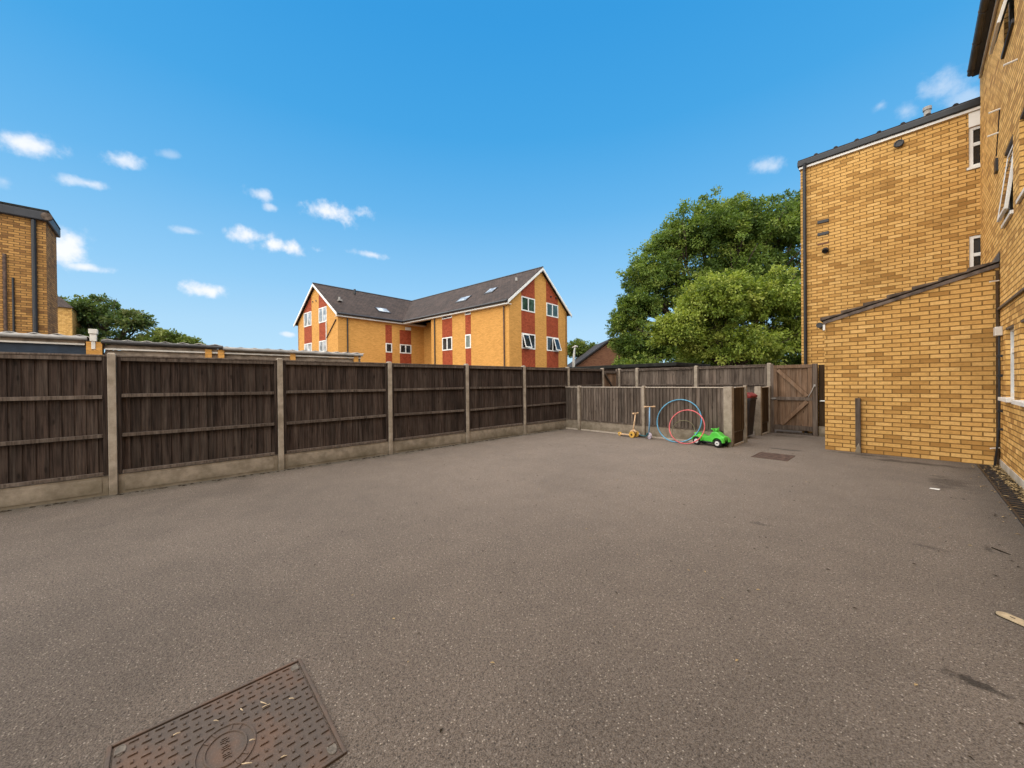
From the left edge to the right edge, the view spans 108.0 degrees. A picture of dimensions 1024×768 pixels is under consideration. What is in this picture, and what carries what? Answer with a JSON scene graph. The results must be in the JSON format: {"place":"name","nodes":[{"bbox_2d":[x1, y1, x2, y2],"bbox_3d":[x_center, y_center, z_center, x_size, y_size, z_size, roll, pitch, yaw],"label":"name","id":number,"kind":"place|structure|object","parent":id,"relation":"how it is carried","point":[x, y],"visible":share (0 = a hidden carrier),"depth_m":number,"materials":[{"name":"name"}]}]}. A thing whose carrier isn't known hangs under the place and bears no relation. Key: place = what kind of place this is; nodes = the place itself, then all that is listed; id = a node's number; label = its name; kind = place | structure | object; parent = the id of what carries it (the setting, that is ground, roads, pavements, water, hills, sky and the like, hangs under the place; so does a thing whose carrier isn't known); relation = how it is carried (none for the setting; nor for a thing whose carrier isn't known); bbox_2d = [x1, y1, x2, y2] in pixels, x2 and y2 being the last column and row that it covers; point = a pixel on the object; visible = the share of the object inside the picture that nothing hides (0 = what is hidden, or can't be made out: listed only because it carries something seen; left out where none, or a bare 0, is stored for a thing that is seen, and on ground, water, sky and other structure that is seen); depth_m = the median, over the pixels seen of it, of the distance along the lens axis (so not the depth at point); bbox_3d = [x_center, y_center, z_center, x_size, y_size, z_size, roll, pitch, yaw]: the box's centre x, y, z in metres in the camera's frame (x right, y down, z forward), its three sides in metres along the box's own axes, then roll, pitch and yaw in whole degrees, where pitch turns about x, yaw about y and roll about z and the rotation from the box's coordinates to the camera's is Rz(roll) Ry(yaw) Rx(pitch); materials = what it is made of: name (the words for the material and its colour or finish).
{"place":"outdoors","nodes":[
{"label":"outdoors","id":0,"kind":"place"},
{"bbox_2d":[0,0,979,364],"label":"sky","id":1,"kind":"structure","parent":0,"point":[199,165],"materials":[{"name":"blue"}]},
{"bbox_2d":[0,421,1023,767],"bbox_3d":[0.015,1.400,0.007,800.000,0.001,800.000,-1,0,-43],"label":"ground","id":2,"kind":"structure","parent":0,"point":[124,615],"depth_m":2.32,"materials":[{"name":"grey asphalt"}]},
{"bbox_2d":[0,201,60,334],"bbox_3d":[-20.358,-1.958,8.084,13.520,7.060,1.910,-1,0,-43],"label":"brick flats","id":3,"kind":"structure","parent":2,"relation":"on","point":[28,273],"depth_m":11.74,"materials":[{"name":"brick"}]},
{"bbox_2d":[0,329,104,354],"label":"garage row","id":4,"kind":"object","parent":2,"relation":"on","point":[31,342],"visible":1,"depth_m":7.65,"materials":[{"name":"white paint"}]},
{"bbox_2d":[57,296,80,335],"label":"brick house","id":5,"kind":"structure","parent":2,"relation":"on","point":[68,324],"depth_m":40.11,"materials":[{"name":"yellow brick"}]},
{"bbox_2d":[57,292,158,354],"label":"broadleaf tree","id":6,"kind":"object","parent":2,"relation":"on","point":[99,315],"visible":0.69,"depth_m":43.63,"materials":[{"name":"green plant"}]},
{"bbox_2d":[135,327,205,344],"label":"tree","id":7,"kind":"object","parent":2,"relation":"on","point":[157,334],"visible":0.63,"depth_m":43.98,"materials":[{"name":"green plant"}]},
{"bbox_2d":[104,658,346,767],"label":"manhole cover","id":8,"kind":"object","parent":2,"relation":"in","point":[296,731],"visible":1,"depth_m":1.49,"materials":[{"name":"metal"}]},
{"bbox_2d":[101,339,363,361],"bbox_3d":[-8.697,0.149,12.028,5.700,2.560,5.545,-1,0,-43],"label":"garage row","id":9,"kind":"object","parent":2,"relation":"on","point":[142,348],"visible":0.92,"depth_m":9.48,"materials":[{"name":"white paint"}]},
{"bbox_2d":[0,429,560,512],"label":"soil crumbs","id":10,"kind":"object","parent":2,"relation":"on","point":[261,473],"visible":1,"depth_m":5.77,"materials":[{"name":"brown soil"}]},
{"bbox_2d":[0,352,603,510],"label":"timber fence","id":11,"kind":"object","parent":2,"relation":"on","point":[76,426],"visible":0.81,"depth_m":5.63,"materials":[{"name":"wood"}]},
{"bbox_2d":[293,266,571,367],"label":"brick flats","id":12,"kind":"structure","parent":2,"relation":"on","point":[519,319],"depth_m":30.52,"materials":[{"name":"yellow brick"}]},
{"bbox_2d":[304,311,311,326],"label":"window","id":13,"kind":"structure","parent":12,"relation":"in","point":[307,316],"depth_m":33.72,"materials":[{"name":"white plastic"}]},
{"bbox_2d":[304,343,311,350],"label":"window","id":14,"kind":"structure","parent":12,"relation":"in","point":[308,346],"depth_m":33.78,"materials":[{"name":"white plastic"}]},
{"bbox_2d":[318,306,326,322],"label":"window","id":15,"kind":"structure","parent":12,"relation":"in","point":[322,311],"depth_m":31.63,"materials":[{"name":"white plastic"}]},
{"bbox_2d":[319,340,325,351],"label":"window","id":16,"kind":"structure","parent":12,"relation":"in","point":[322,344],"depth_m":31.80,"materials":[{"name":"white plastic"}]},
{"bbox_2d":[386,343,391,352],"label":"window","id":17,"kind":"structure","parent":12,"relation":"in","point":[388,345],"depth_m":33.29,"materials":[{"name":"white plastic"}]},
{"bbox_2d":[400,344,410,353],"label":"window","id":18,"kind":"structure","parent":12,"relation":"in","point":[404,348],"depth_m":34.53,"materials":[{"name":"white plastic"}]},
{"bbox_2d":[442,337,451,350],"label":"window","id":19,"kind":"structure","parent":12,"relation":"in","point":[447,341],"depth_m":30.37,"materials":[{"name":"white plastic"}]},
{"bbox_2d":[465,334,470,348],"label":"window","id":20,"kind":"structure","parent":12,"relation":"in","point":[467,337],"depth_m":28.70,"materials":[{"name":"white plastic"}]},
{"bbox_2d":[521,296,534,312],"bbox_3d":[1.205,-5.882,27.581,0.050,1.050,1.600,0,0,41],"label":"window","id":21,"kind":"structure","parent":12,"relation":"in","point":[527,304],"depth_m":27.52,"materials":[{"name":"white plastic"}]},
{"bbox_2d":[522,333,535,349],"bbox_3d":[1.234,-3.162,27.595,0.050,1.130,1.600,0,0,41],"label":"window","id":22,"kind":"structure","parent":12,"relation":"in","point":[532,337],"depth_m":27.82,"materials":[{"name":"white plastic"}]},
{"bbox_2d":[546,302,557,317],"bbox_3d":[3.246,-5.916,29.934,0.050,1.050,1.630,0,0,41],"label":"window","id":23,"kind":"structure","parent":12,"relation":"in","point":[551,309],"depth_m":29.85,"materials":[{"name":"white plastic"}]},
{"bbox_2d":[547,336,558,351],"bbox_3d":[3.275,-3.196,29.948,0.050,1.130,1.630,0,0,41],"label":"window","id":24,"kind":"structure","parent":12,"relation":"in","point":[550,341],"depth_m":29.82,"materials":[{"name":"white plastic"}]},
{"bbox_2d":[567,338,597,357],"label":"tree","id":25,"kind":"object","parent":2,"relation":"on","point":[583,347],"visible":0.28,"depth_m":49.26,"materials":[{"name":"green plant"}]},
{"bbox_2d":[567,340,621,366],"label":"brown house","id":26,"kind":"structure","parent":2,"relation":"on","point":[601,354],"depth_m":40.31,"materials":[{"name":"brick"}]},
{"bbox_2d":[604,369,617,386],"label":"side gate","id":27,"kind":"structure","parent":2,"relation":"on","point":[610,378],"depth_m":12.87,"materials":[{"name":"brown wood"}]},
{"bbox_2d":[618,412,638,437],"bbox_3d":[2.890,1.011,9.333,0.220,0.620,0.552,-1,0,-37],"label":"kick scooter","id":28,"kind":"object","parent":2,"relation":"on","point":[633,433],"visible":1,"depth_m":9.16,"materials":[{"name":"beige plastic"}]},
{"bbox_2d":[638,406,655,438],"bbox_3d":[3.233,0.921,9.091,0.305,0.794,0.566,-1,0,-15],"label":"kick scooter","id":29,"kind":"object","parent":2,"relation":"on","point":[648,435],"visible":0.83,"depth_m":8.88,"materials":[{"name":"teal plastic"}]},
{"bbox_2d":[566,385,746,446],"bbox_3d":[3.384,0.702,9.641,0.850,1.325,4.520,-1,0,-43],"label":"bin enclosure fence","id":30,"kind":"object","parent":2,"relation":"on","point":[613,409],"visible":0.89,"depth_m":8.95,"materials":[{"name":"concrete"}]},
{"bbox_2d":[657,399,701,442],"bbox_3d":[3.785,0.832,8.463,0.330,0.968,1.015,-1,0,-43],"label":"hula hoop","id":31,"kind":"object","parent":2,"relation":"on","point":[668,403],"visible":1,"depth_m":8.48,"materials":[{"name":"blue plastic"}]},
{"bbox_2d":[672,420,694,441],"bbox_3d":[3.881,1.070,8.434,0.175,0.490,0.515,-1,0,-43],"label":"hula hoop","id":32,"kind":"object","parent":2,"relation":"on","point":[683,420],"visible":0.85,"depth_m":8.45,"materials":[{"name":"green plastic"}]},
{"bbox_2d":[669,410,704,443],"bbox_3d":[3.858,0.945,8.229,0.253,0.744,0.779,-1,0,-43],"label":"hula hoop","id":33,"kind":"object","parent":2,"relation":"on","point":[698,438],"visible":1,"depth_m":8.18,"materials":[{"name":"plastic"}]},
{"bbox_2d":[618,363,770,430],"bbox_3d":[5.322,0.393,11.520,0.107,1.883,4.550,-1,0,-43],"label":"timber fence","id":34,"kind":"object","parent":2,"relation":"on","point":[751,377],"visible":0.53,"depth_m":11.15,"materials":[{"name":"wood"}]},
{"bbox_2d":[604,185,800,364],"bbox_3d":[15.773,-6.498,27.873,17.373,15.390,7.868,-1,0,11],"label":"broadleaf tree","id":35,"kind":"object","parent":2,"relation":"on","point":[737,233],"visible":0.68,"depth_m":26.58,"materials":[{"name":"green plant"}]},
{"bbox_2d":[611,350,801,365],"bbox_3d":[14.223,-0.924,24.473,16.083,4.316,4.149,0,0,19],"label":"hedge","id":36,"kind":"object","parent":2,"relation":"on","point":[792,360],"visible":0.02,"depth_m":24.75,"materials":[{"name":"green plant"}]},
{"bbox_2d":[692,427,730,447],"bbox_3d":[4.238,1.119,7.934,0.326,0.386,0.685,-1,0,-32],"label":"ride on car","id":37,"kind":"object","parent":2,"relation":"on","point":[717,438],"visible":0.96,"depth_m":7.78,"materials":[{"name":"green plastic"}]},
{"bbox_2d":[640,264,801,365],"bbox_3d":[13.006,-2.748,21.427,10.829,8.016,5.386,-1,0,14],"label":"acacia tree","id":38,"kind":"object","parent":2,"relation":"on","point":[735,298],"visible":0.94,"depth_m":20.51,"materials":[{"name":"green plant"}]},
{"bbox_2d":[747,392,757,435],"bbox_3d":[5.540,0.752,9.099,0.560,1.085,0.686,-1,0,-43],"label":"wheelie bin","id":39,"kind":"object","parent":2,"relation":"on","point":[751,401],"visible":0.23,"depth_m":8.81,"materials":[{"name":"plastic"}]},
{"bbox_2d":[754,386,770,435],"bbox_3d":[6.454,0.692,9.553,0.810,1.280,0.148,-1,0,-38],"label":"bin enclosure fence","id":40,"kind":"object","parent":2,"relation":"on","point":[763,416],"visible":0.81,"depth_m":9.38,"materials":[{"name":"concrete"}]},
{"bbox_2d":[751,452,794,460],"bbox_3d":[4.740,1.320,6.752,0.635,0.031,0.540,-1,0,-43],"label":"manhole cover","id":41,"kind":"object","parent":2,"relation":"on","point":[775,456],"visible":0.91,"depth_m":6.71,"materials":[{"name":"metal"}]},
{"bbox_2d":[770,363,817,435],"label":"garden gate","id":42,"kind":"structure","parent":2,"relation":"on","point":[794,396],"depth_m":9.41,"materials":[{"name":"brown wood"}]},
{"bbox_2d":[819,365,824,436],"bbox_3d":[7.601,0.412,8.945,0.138,1.764,0.365,-1,0,-43],"label":"fence panel","id":43,"kind":"object","parent":2,"relation":"on","point":[821,400],"visible":0.38,"depth_m":9.06,"materials":[{"name":"brown wood"}]},
{"bbox_2d":[855,398,861,452],"bbox_3d":[6.512,0.780,6.997,0.107,1.030,0.087,-1,0,-43],"label":"wall post","id":44,"kind":"object","parent":2,"relation":"on","point":[858,424],"depth_m":6.97,"materials":[{"name":"grey wood"}]},
{"bbox_2d":[797,96,980,434],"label":"brick block","id":45,"kind":"structure","parent":2,"relation":"on","point":[889,211],"depth_m":8.31,"materials":[{"name":"yellow brick"}]},
{"bbox_2d":[967,125,979,170],"bbox_3d":[9.415,-4.715,7.263,0.120,0.839,0.689,-1,0,-43],"label":"window","id":46,"kind":"structure","parent":45,"relation":"in","point":[974,133],"depth_m":7.45,"materials":[{"name":"white plastic"}]},
{"bbox_2d":[969,235,980,266],"bbox_3d":[9.456,-2.530,7.291,0.070,0.879,0.629,-1,0,-43],"label":"window","id":47,"kind":"structure","parent":45,"relation":"in","point":[974,241],"depth_m":7.46,"materials":[{"name":"white plastic"}]},
{"bbox_2d":[816,251,999,465],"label":"brick outhouse","id":48,"kind":"structure","parent":2,"relation":"on","point":[915,369],"depth_m":6.43,"materials":[{"name":"brick"}]},
{"bbox_2d":[967,0,1023,488],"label":"brick house","id":49,"kind":"structure","parent":2,"relation":"on","point":[996,62],"depth_m":5.45,"materials":[{"name":"brick"}]},
{"bbox_2d":[989,0,1014,59],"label":"window","id":50,"kind":"structure","parent":49,"relation":"in","point":[1011,2],"depth_m":5.32,"materials":[{"name":"white plastic"}]},
{"bbox_2d":[997,135,1012,228],"bbox_3d":[7.056,-2.856,5.270,0.750,1.089,0.174,-1,0,-43],"label":"window","id":51,"kind":"structure","parent":49,"relation":"in","point":[1006,199],"depth_m":5.27,"materials":[{"name":"white plastic"}]},
{"bbox_2d":[998,324,1014,402],"bbox_3d":[7.043,-0.286,5.245,0.700,1.069,0.172,-1,0,-43],"label":"window","id":52,"kind":"structure","parent":49,"relation":"in","point":[1004,399],"depth_m":5.40,"materials":[{"name":"white plastic"}]},
{"bbox_2d":[1011,319,1023,406],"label":"window","id":53,"kind":"structure","parent":49,"relation":"in","point":[1016,402],"depth_m":4.57,"materials":[{"name":"white plastic"}]},
{"bbox_2d":[1016,109,1023,204],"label":"window","id":54,"kind":"structure","parent":49,"relation":"in","point":[1021,195],"depth_m":4.64,"materials":[{"name":"white plastic"}]},
{"bbox_2d":[972,464,1023,534],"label":"fallen leaves","id":55,"kind":"object","parent":2,"relation":"on","point":[1012,479],"visible":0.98,"depth_m":4.84,"materials":[{"name":"brown plant"}]},
{"bbox_2d":[976,464,1023,526],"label":"channel drain","id":56,"kind":"object","parent":2,"relation":"on","point":[1010,498],"visible":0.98,"depth_m":4.49,"materials":[{"name":"black metal"}]},
{"bbox_2d":[992,465,1023,498],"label":"soil strip","id":57,"kind":"object","parent":2,"relation":"on","point":[1009,480],"visible":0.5,"depth_m":4.91,"materials":[{"name":"brown soil"}]},
{"bbox_2d":[995,611,1023,627],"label":"wooden plank","id":58,"kind":"object","parent":2,"relation":"on","point":[1012,618],"visible":1,"depth_m":2.14,"materials":[{"name":"wood"}]},
{"bbox_2d":[572,345,577,366],"bbox_3d":[5.938,-1.242,35.004,0.594,4.796,0.251,-1,0,2],"label":"street lamp","id":59,"kind":"object","parent":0,"point":[573,358],"visible":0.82,"depth_m":34.92,"materials":[{"name":"white metal"}]},
{"bbox_2d":[560,362,710,370],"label":"flat roof shed","id":60,"kind":"structure","parent":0,"point":[644,366],"depth_m":16.24,"materials":[{"name":"grey wood"}]}
]}

